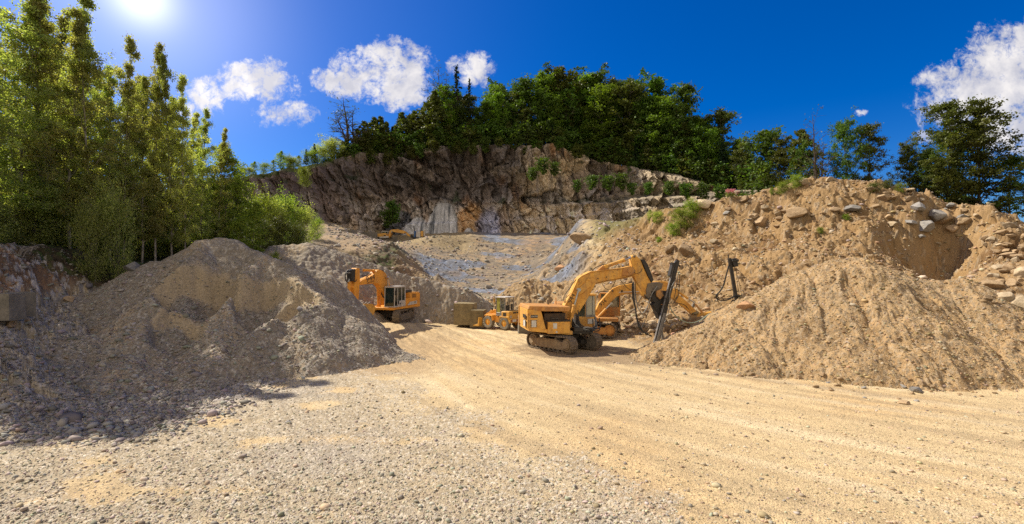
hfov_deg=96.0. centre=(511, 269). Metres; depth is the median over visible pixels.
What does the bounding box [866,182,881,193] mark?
shrub
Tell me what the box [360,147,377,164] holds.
undergrowth bush
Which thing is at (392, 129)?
spruce tree
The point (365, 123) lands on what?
young beech
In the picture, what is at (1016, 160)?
tree
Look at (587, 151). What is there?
undergrowth bush
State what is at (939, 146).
beech tree
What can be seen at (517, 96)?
beech tree
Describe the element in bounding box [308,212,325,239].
shrub
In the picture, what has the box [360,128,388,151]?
undergrowth bush
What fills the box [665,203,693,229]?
shrub
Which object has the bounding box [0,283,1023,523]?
gravel
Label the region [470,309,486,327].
stone block
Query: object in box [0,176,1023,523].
ground
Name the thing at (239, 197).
young tree
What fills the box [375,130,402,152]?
undergrowth bush
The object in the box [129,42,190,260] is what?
birch tree
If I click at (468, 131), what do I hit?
undergrowth bush
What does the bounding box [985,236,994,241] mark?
rock
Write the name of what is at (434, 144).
undergrowth bush
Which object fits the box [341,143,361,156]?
undergrowth bush
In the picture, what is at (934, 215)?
boulder
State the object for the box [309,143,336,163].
shrub
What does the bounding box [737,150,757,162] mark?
beech tree
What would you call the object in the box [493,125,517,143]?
undergrowth bush
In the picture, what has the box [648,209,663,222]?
shrub
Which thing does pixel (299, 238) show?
shrub
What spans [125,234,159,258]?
shrub
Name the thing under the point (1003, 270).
rock
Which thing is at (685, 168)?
undergrowth bush
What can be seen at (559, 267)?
boulder
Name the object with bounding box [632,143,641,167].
spruce tree
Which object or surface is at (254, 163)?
young tree
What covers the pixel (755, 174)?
young beech
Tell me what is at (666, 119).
beech tree
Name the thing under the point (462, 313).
stone block
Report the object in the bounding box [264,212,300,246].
shrub
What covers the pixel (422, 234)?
compressor
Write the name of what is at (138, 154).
birch tree
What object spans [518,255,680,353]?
excavator
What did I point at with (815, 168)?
bare tree
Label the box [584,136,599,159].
undergrowth bush
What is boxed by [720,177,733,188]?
undergrowth bush
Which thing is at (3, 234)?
shrub
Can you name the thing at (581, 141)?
undergrowth bush
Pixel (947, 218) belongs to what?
boulder
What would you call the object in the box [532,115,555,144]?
undergrowth bush
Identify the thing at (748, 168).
undergrowth bush
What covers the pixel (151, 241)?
shrub
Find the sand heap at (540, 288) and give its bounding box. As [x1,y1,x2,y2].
[464,278,604,327]
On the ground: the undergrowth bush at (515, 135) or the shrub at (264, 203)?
the shrub at (264, 203)
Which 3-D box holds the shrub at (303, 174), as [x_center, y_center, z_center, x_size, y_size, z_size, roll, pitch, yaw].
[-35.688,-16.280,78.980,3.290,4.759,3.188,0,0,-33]
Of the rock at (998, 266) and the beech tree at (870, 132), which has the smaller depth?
the rock at (998, 266)
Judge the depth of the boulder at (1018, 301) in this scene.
24.12 m
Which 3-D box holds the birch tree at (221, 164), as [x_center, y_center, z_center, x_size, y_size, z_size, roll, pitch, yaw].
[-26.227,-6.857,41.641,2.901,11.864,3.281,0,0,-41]
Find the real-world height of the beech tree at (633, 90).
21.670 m
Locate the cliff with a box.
[174,143,760,235]
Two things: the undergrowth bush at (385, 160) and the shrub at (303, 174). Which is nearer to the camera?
the shrub at (303, 174)
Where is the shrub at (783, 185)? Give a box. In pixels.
[774,181,791,193]
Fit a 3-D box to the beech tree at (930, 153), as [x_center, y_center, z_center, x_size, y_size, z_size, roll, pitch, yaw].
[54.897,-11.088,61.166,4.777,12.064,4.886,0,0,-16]
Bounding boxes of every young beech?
[349,128,361,150]
[353,120,377,150]
[366,116,385,149]
[372,116,389,149]
[384,121,390,143]
[393,111,414,146]
[399,136,406,152]
[404,114,416,133]
[405,110,419,133]
[408,100,444,132]
[411,117,427,141]
[418,89,452,141]
[442,126,451,145]
[461,121,473,143]
[475,129,481,144]
[503,121,513,141]
[525,132,532,145]
[533,125,544,140]
[620,150,628,165]
[639,142,654,168]
[674,154,684,174]
[701,159,720,183]
[718,165,728,186]
[737,160,755,189]
[745,157,766,189]
[776,127,828,184]
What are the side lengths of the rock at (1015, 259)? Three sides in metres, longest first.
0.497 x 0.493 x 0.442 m
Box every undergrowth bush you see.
[125,216,147,250]
[319,157,335,162]
[332,148,353,160]
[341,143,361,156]
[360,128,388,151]
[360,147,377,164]
[367,151,376,164]
[372,139,386,153]
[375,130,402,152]
[377,210,396,227]
[382,148,392,167]
[384,196,403,222]
[385,131,408,154]
[391,145,403,160]
[401,133,422,150]
[403,132,412,147]
[404,145,417,158]
[411,128,428,147]
[413,140,426,158]
[414,127,439,145]
[426,137,440,154]
[430,122,451,145]
[452,122,485,144]
[460,126,477,145]
[468,143,477,154]
[469,119,495,144]
[471,125,488,144]
[477,135,493,153]
[484,116,509,140]
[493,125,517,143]
[495,136,504,146]
[505,130,523,150]
[510,121,534,141]
[516,117,536,145]
[525,139,543,150]
[526,166,538,181]
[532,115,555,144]
[534,154,553,174]
[536,139,542,148]
[548,127,568,145]
[548,162,560,175]
[551,136,564,150]
[553,127,584,151]
[560,129,574,148]
[568,143,583,158]
[571,178,582,192]
[575,134,589,144]
[582,142,593,157]
[583,173,598,190]
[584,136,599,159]
[589,132,619,161]
[594,146,609,161]
[600,150,610,162]
[600,174,614,191]
[610,139,630,163]
[611,147,630,164]
[613,172,632,190]
[621,160,640,172]
[624,149,645,166]
[626,182,638,194]
[639,146,667,167]
[642,181,653,194]
[645,151,668,173]
[657,150,680,173]
[662,180,675,195]
[668,156,690,174]
[674,154,697,179]
[675,152,696,177]
[678,182,694,198]
[683,159,712,181]
[695,180,710,198]
[700,161,735,184]
[705,167,720,184]
[711,183,732,199]
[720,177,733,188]
[728,169,753,189]
[730,163,774,185]
[737,176,756,189]
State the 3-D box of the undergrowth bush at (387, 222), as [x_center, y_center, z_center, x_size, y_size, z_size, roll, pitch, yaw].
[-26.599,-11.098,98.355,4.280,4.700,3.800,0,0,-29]
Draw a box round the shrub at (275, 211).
[246,193,294,242]
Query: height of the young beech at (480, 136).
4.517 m
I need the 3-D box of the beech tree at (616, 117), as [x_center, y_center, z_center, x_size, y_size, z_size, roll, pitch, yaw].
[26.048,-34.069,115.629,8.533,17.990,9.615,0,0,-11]
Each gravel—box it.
[0,240,318,449]
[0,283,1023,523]
[327,216,641,325]
[605,361,785,382]
[613,176,1023,337]
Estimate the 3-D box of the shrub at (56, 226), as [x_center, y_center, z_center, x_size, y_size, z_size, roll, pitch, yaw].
[-31.481,-2.721,31.469,4.470,3.348,3.811,0,0,-28]
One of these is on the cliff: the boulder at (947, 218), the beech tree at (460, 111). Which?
the beech tree at (460, 111)
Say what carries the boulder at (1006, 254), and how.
on the ground
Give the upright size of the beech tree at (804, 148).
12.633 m
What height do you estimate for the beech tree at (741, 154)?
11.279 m
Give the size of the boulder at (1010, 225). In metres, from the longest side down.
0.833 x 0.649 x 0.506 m
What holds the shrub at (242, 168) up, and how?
on the cliff
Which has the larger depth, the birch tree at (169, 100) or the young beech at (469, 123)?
the young beech at (469, 123)
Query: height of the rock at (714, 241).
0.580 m
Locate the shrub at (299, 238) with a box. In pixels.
[284,222,307,244]
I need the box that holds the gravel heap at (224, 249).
[47,237,424,396]
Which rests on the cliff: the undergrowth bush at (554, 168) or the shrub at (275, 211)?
the undergrowth bush at (554, 168)
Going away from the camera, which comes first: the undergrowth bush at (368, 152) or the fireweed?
the fireweed
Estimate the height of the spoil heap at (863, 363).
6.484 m
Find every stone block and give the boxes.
[0,293,25,320]
[5,292,35,316]
[339,230,356,233]
[361,232,376,238]
[454,302,476,324]
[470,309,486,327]
[518,323,531,333]
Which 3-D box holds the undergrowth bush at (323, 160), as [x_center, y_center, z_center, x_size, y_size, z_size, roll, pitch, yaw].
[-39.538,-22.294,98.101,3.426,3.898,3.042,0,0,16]
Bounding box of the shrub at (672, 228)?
[665,222,682,237]
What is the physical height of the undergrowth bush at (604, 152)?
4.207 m
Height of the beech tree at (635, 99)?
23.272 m
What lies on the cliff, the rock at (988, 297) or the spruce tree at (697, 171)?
the spruce tree at (697, 171)
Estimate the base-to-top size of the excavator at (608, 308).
4.225 m
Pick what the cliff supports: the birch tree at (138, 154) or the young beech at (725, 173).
the young beech at (725, 173)
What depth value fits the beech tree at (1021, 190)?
63.91 m
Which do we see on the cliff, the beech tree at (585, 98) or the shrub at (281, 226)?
the beech tree at (585, 98)
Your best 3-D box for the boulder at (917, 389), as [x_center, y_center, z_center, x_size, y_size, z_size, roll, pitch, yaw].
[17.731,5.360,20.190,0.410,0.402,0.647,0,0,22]
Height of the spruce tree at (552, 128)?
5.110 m
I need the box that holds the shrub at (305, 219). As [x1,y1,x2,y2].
[284,200,320,242]
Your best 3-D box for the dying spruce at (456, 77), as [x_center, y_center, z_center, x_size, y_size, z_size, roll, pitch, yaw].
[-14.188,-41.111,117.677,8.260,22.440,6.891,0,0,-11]
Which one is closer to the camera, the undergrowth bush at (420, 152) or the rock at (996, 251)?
the rock at (996, 251)
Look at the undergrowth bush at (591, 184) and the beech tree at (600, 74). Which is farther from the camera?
the beech tree at (600, 74)
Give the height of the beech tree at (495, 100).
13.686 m
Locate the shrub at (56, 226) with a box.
[16,211,87,247]
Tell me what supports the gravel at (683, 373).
on the ground
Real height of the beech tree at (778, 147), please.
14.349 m
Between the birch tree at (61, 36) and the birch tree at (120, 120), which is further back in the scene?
the birch tree at (120, 120)
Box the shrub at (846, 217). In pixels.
[841,213,850,219]
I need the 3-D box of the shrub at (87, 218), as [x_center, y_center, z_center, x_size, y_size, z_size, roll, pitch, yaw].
[-27.011,-1.782,29.442,2.481,6.371,2.115,0,0,22]
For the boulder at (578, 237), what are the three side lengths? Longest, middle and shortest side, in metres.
2.987 x 1.858 x 1.840 m
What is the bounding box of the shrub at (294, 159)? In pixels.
[285,155,301,167]
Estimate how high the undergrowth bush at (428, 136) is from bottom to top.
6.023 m
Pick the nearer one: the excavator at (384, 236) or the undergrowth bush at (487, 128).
the excavator at (384, 236)
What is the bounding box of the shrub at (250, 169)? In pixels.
[242,166,254,175]
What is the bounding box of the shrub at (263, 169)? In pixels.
[257,160,272,173]
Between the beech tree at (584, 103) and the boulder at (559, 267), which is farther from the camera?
the beech tree at (584, 103)
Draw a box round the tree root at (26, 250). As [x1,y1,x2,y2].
[17,244,40,257]
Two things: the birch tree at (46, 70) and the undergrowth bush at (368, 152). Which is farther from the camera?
the undergrowth bush at (368, 152)
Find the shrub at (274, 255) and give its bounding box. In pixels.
[268,247,278,258]
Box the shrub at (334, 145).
[317,133,345,158]
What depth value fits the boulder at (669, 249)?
47.08 m
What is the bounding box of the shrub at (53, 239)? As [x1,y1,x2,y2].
[43,231,59,244]
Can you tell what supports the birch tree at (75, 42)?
on the ground
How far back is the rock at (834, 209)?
43.72 m
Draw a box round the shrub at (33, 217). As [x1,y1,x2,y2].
[7,194,68,246]
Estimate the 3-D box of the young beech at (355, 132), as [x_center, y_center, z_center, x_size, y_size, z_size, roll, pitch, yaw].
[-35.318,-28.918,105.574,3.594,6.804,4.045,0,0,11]
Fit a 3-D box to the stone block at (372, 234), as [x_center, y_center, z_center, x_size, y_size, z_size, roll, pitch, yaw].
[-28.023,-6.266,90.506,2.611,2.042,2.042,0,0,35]
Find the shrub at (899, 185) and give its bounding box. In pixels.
[894,182,907,192]
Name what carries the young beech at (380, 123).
on the cliff
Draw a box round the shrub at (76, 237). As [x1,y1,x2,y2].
[56,211,103,250]
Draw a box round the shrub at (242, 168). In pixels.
[238,167,248,175]
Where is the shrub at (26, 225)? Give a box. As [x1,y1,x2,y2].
[0,216,42,243]
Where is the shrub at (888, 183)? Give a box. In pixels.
[879,178,895,188]
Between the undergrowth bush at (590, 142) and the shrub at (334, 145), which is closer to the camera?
the shrub at (334, 145)
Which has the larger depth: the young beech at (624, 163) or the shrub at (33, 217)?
the young beech at (624, 163)
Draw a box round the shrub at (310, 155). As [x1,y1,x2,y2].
[301,148,320,164]
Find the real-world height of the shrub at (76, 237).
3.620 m
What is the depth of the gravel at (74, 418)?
19.02 m
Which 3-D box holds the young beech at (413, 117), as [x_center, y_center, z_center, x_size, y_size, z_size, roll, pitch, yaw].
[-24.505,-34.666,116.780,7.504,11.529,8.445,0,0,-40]
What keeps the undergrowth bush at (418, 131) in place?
on the cliff
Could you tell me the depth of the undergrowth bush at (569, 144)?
114.09 m
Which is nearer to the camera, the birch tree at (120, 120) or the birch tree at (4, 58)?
the birch tree at (4, 58)
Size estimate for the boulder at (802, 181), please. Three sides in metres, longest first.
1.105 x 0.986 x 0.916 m
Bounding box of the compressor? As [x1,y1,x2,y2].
[414,230,425,238]
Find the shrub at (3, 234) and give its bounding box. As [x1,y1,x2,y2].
[0,198,22,243]
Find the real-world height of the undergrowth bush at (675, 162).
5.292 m
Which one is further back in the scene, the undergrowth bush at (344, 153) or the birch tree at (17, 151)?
the undergrowth bush at (344, 153)
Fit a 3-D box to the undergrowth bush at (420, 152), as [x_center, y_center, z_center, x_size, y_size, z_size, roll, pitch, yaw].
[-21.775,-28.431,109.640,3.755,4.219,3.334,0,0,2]
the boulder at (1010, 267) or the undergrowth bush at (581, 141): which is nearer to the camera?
the boulder at (1010, 267)
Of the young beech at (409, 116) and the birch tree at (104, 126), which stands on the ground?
the birch tree at (104, 126)
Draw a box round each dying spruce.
[452,64,467,128]
[461,78,475,123]
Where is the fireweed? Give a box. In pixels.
[725,188,738,197]
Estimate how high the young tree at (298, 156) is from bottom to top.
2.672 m
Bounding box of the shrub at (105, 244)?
[65,220,135,254]
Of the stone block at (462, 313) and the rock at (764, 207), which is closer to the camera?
the stone block at (462, 313)
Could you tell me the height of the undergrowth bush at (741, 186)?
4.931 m
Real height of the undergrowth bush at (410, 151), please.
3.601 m
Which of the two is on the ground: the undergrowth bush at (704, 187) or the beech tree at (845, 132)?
the beech tree at (845, 132)
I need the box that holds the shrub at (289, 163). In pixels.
[279,153,298,167]
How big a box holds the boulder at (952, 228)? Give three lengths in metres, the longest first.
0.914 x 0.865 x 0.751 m
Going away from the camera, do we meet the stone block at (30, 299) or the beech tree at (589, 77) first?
the stone block at (30, 299)
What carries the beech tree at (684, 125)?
on the cliff
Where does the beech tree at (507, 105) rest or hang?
on the cliff
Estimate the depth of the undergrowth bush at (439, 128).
111.43 m
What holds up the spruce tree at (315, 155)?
on the cliff
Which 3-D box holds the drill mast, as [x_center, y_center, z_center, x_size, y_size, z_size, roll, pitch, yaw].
[17.133,1.366,36.500,2.333,5.098,0.700,0,0,0]
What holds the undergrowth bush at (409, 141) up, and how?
on the cliff
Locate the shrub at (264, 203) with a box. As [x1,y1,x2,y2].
[240,179,283,243]
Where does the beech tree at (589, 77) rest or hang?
on the cliff
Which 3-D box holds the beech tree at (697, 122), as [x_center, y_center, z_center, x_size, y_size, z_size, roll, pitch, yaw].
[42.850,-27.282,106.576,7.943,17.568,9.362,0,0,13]
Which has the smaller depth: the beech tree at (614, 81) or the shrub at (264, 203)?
the shrub at (264, 203)
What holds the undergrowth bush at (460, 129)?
on the cliff
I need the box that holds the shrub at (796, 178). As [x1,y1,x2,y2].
[789,171,806,188]
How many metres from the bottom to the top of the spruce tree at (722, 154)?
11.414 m
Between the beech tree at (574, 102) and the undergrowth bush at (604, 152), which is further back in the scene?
the beech tree at (574, 102)
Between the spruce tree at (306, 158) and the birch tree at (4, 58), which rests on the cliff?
the spruce tree at (306, 158)
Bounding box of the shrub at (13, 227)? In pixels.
[0,191,42,244]
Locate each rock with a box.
[710,239,717,243]
[739,195,748,201]
[761,204,768,209]
[829,207,840,211]
[871,204,880,207]
[887,221,897,226]
[905,196,916,200]
[946,203,955,207]
[982,294,993,300]
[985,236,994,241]
[991,249,1001,253]
[991,264,1002,269]
[995,230,1004,234]
[998,269,1009,272]
[1005,278,1018,284]
[1011,257,1019,261]
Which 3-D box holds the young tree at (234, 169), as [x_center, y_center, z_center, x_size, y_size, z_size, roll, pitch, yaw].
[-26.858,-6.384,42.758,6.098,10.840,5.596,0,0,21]
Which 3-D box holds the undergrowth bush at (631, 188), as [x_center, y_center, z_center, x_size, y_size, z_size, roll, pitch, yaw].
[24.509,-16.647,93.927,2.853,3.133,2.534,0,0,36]
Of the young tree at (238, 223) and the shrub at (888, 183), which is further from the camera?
the shrub at (888, 183)
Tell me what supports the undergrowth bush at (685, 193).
on the cliff
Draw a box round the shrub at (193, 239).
[181,227,206,247]
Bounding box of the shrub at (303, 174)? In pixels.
[294,161,311,186]
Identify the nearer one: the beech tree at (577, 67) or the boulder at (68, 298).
the boulder at (68, 298)
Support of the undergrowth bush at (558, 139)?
on the cliff
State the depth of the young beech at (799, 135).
67.19 m
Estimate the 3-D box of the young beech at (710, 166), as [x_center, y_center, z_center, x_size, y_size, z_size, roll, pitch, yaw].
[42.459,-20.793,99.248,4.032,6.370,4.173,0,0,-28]
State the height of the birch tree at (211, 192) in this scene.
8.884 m
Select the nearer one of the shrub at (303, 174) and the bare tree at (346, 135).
the shrub at (303, 174)
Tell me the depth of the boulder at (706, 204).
52.92 m
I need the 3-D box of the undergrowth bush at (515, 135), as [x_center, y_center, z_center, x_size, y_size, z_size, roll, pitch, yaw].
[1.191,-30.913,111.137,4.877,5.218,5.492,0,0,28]
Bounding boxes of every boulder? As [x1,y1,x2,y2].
[5,321,16,327]
[63,296,74,301]
[123,262,139,270]
[554,264,563,270]
[570,232,590,244]
[665,245,676,253]
[678,244,692,255]
[698,199,711,208]
[736,301,753,309]
[753,216,766,226]
[786,207,808,218]
[798,178,807,185]
[826,177,834,181]
[843,205,861,210]
[868,186,878,191]
[877,194,890,200]
[898,400,910,404]
[905,220,916,224]
[909,387,922,392]
[910,202,925,211]
[919,220,934,231]
[928,209,946,221]
[933,209,952,223]
[945,224,958,232]
[955,217,971,225]
[981,279,1005,288]
[997,292,1014,300]
[998,252,1016,257]
[1002,222,1016,228]
[1003,265,1015,270]
[1010,254,1023,259]
[1010,296,1023,310]
[1013,267,1023,276]
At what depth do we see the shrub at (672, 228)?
52.74 m
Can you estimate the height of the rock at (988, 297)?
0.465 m
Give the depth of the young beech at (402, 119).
112.83 m
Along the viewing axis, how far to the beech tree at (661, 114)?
106.45 m
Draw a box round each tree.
[0,0,80,241]
[0,0,95,241]
[0,0,118,205]
[0,6,54,211]
[0,6,95,199]
[0,17,47,215]
[0,18,42,185]
[0,124,23,171]
[7,0,133,248]
[31,5,136,246]
[47,40,116,206]
[63,62,142,259]
[64,76,130,204]
[80,90,118,185]
[87,31,162,261]
[98,74,155,216]
[98,96,134,185]
[102,82,172,220]
[112,74,169,262]
[123,85,183,217]
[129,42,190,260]
[132,50,198,255]
[143,94,196,225]
[155,72,211,248]
[174,111,208,225]
[177,107,228,240]
[178,139,216,231]
[188,141,257,238]
[201,164,217,231]
[203,127,238,238]
[216,178,261,241]
[225,217,254,249]
[232,201,270,252]
[250,161,259,174]
[269,160,277,170]
[274,151,288,169]
[295,155,303,166]
[303,149,309,164]
[311,144,319,163]
[320,92,371,149]
[388,126,397,153]
[421,60,461,128]
[421,131,427,149]
[426,84,461,128]
[440,109,458,131]
[448,85,461,110]
[452,104,471,132]
[458,94,479,120]
[470,107,481,122]
[473,97,494,131]
[479,77,512,112]
[480,84,502,122]
[484,91,511,136]
[494,85,513,123]
[501,93,529,123]
[503,101,517,126]
[505,73,543,125]
[515,107,535,127]
[526,70,556,123]
[527,85,554,134]
[537,65,586,130]
[539,61,562,119]
[544,94,566,128]
[546,87,583,138]
[547,124,555,142]
[563,85,587,127]
[565,72,594,134]
[568,96,590,136]
[570,66,592,82]
[573,93,609,143]
[578,62,613,132]
[580,81,626,151]
[599,97,630,145]
[601,75,625,130]
[605,77,650,152]
[611,75,645,142]
[621,80,643,147]
[625,67,681,144]
[627,92,658,157]
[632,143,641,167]
[640,95,680,160]
[651,95,676,152]
[656,116,688,167]
[663,81,703,148]
[668,122,694,157]
[681,120,714,172]
[686,114,716,157]
[692,127,727,169]
[694,156,704,181]
[700,106,741,163]
[701,119,721,163]
[715,146,733,173]
[716,141,730,182]
[728,136,752,174]
[728,140,751,184]
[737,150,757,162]
[738,125,795,195]
[761,131,796,187]
[786,138,821,178]
[795,104,839,178]
[823,105,872,179]
[850,121,895,180]
[883,140,929,192]
[904,94,987,204]
[904,141,948,201]
[908,156,957,202]
[926,115,991,204]
[931,97,1023,212]
[966,155,1023,215]
[995,151,1023,217]
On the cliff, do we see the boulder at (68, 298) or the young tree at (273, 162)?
the young tree at (273, 162)
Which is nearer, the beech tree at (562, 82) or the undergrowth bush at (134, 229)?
the undergrowth bush at (134, 229)
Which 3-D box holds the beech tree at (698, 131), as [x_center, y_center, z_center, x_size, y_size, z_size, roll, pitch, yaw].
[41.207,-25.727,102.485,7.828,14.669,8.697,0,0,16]
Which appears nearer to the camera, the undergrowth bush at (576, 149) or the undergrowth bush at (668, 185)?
the undergrowth bush at (668, 185)
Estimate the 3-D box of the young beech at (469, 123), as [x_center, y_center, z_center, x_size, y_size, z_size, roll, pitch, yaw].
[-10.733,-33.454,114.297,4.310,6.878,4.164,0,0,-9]
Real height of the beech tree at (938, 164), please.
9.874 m
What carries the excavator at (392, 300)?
on the ground
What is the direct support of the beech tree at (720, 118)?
on the cliff
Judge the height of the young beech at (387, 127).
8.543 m
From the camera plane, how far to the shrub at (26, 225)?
29.24 m
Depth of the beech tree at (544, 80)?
117.71 m
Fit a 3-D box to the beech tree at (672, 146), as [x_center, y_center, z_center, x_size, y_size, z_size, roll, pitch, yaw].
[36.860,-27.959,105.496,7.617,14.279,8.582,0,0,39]
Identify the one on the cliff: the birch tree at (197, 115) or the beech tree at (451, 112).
the beech tree at (451, 112)
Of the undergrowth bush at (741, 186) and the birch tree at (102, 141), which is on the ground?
the birch tree at (102, 141)
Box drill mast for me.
[716,255,741,301]
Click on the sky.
(264, 71)
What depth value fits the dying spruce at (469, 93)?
117.72 m
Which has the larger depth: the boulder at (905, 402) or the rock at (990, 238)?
the rock at (990, 238)
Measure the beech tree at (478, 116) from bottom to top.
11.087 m
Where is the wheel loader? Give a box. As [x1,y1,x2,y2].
[473,296,517,329]
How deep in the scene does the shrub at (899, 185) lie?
43.20 m
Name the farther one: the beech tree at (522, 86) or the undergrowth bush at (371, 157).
the beech tree at (522, 86)
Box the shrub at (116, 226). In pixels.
[91,175,140,279]
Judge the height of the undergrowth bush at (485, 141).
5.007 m
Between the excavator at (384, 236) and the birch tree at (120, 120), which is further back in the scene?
the excavator at (384, 236)
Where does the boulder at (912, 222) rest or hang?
on the ground
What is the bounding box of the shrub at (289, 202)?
[272,181,308,242]
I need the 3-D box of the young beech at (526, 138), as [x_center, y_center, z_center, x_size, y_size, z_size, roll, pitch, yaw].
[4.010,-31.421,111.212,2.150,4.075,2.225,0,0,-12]
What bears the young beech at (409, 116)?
on the cliff
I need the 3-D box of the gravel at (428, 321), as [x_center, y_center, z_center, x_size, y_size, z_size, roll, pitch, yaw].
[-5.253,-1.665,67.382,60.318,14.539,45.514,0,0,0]
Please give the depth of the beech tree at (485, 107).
114.81 m
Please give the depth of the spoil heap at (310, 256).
45.58 m
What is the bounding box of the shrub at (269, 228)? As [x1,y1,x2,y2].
[249,216,283,250]
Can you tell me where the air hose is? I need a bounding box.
[670,307,709,322]
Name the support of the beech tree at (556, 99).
on the cliff
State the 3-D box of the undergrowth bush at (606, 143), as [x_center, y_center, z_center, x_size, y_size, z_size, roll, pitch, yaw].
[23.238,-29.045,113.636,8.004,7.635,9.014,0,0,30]
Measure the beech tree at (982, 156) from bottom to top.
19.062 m
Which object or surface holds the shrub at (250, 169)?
on the ground
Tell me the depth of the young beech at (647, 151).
106.73 m
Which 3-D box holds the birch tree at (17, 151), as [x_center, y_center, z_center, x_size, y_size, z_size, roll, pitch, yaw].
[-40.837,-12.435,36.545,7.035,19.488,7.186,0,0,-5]
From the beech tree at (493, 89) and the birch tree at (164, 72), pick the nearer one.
the birch tree at (164, 72)
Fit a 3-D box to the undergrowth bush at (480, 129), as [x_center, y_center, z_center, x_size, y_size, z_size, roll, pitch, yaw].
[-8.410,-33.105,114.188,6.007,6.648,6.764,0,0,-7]
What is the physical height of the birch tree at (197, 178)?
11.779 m
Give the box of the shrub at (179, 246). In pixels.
[159,237,192,255]
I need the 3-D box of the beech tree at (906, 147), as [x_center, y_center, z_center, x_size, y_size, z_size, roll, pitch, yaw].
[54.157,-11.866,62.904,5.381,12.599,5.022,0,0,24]
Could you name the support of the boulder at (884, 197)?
on the ground
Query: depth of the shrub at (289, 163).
91.64 m
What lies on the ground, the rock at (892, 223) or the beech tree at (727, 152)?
the rock at (892, 223)
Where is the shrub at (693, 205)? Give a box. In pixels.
[682,196,703,220]
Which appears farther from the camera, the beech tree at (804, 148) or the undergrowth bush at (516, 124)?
the undergrowth bush at (516, 124)
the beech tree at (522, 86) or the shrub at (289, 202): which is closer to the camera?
the shrub at (289, 202)
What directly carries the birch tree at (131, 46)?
on the ground
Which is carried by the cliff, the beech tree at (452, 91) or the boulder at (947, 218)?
the beech tree at (452, 91)
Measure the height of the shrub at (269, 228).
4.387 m
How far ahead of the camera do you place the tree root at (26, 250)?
26.49 m
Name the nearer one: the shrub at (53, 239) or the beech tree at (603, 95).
the shrub at (53, 239)
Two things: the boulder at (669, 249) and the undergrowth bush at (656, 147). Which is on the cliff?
the undergrowth bush at (656, 147)
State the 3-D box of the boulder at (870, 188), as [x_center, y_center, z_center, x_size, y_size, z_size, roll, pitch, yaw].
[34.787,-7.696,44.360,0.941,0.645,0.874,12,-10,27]
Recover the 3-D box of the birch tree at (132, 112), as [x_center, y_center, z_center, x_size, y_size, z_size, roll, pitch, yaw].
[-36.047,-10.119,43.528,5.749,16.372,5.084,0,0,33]
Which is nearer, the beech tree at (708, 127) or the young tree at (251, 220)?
the young tree at (251, 220)
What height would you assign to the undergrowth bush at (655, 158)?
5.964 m
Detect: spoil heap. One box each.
[262,242,491,323]
[623,257,1023,391]
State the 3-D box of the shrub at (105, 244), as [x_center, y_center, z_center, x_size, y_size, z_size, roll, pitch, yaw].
[-30.986,-2.372,34.834,4.520,3.433,3.854,0,0,-16]
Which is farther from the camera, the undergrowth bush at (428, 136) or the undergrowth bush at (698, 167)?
the undergrowth bush at (428, 136)
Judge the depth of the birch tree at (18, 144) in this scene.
26.00 m
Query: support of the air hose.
hanging from the excavator at (608, 308)
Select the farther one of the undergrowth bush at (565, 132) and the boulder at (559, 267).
the undergrowth bush at (565, 132)
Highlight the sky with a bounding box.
[0,0,1023,221]
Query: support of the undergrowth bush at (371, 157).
on the cliff
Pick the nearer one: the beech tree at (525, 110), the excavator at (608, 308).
the excavator at (608, 308)
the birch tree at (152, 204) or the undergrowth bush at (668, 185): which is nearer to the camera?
the birch tree at (152, 204)
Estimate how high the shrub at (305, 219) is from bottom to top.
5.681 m
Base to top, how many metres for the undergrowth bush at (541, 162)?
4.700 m
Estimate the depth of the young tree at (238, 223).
39.96 m
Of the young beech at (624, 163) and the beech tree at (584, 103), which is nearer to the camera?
the young beech at (624, 163)
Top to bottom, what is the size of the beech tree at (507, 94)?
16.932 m
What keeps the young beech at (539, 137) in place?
on the cliff
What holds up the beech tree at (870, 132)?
on the ground
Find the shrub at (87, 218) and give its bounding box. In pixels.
[60,193,115,282]
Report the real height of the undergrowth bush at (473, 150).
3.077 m
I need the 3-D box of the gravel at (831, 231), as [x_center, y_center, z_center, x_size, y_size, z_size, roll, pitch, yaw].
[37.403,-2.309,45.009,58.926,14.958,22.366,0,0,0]
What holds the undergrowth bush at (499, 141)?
on the cliff
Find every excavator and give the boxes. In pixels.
[345,268,419,322]
[377,226,414,241]
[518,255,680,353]
[554,281,710,337]
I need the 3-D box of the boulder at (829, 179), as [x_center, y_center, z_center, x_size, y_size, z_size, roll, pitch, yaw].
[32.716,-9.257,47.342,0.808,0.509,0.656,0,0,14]
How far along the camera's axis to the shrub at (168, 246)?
40.78 m
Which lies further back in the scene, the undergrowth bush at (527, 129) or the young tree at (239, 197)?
the undergrowth bush at (527, 129)
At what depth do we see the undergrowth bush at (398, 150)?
109.00 m
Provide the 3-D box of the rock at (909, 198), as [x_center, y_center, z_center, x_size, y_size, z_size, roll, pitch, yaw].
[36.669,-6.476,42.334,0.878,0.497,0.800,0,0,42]
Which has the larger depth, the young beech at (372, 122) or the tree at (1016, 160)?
the young beech at (372, 122)
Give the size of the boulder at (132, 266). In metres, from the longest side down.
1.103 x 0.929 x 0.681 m
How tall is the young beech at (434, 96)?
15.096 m
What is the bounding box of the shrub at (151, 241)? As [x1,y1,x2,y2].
[144,238,168,258]
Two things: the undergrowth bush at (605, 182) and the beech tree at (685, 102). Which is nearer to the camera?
the undergrowth bush at (605, 182)
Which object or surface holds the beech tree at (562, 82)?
on the cliff
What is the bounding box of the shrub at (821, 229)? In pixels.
[816,226,823,234]
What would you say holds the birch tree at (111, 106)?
on the ground
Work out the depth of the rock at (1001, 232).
37.36 m
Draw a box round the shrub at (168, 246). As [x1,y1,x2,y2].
[161,239,177,252]
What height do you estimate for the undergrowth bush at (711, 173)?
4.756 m

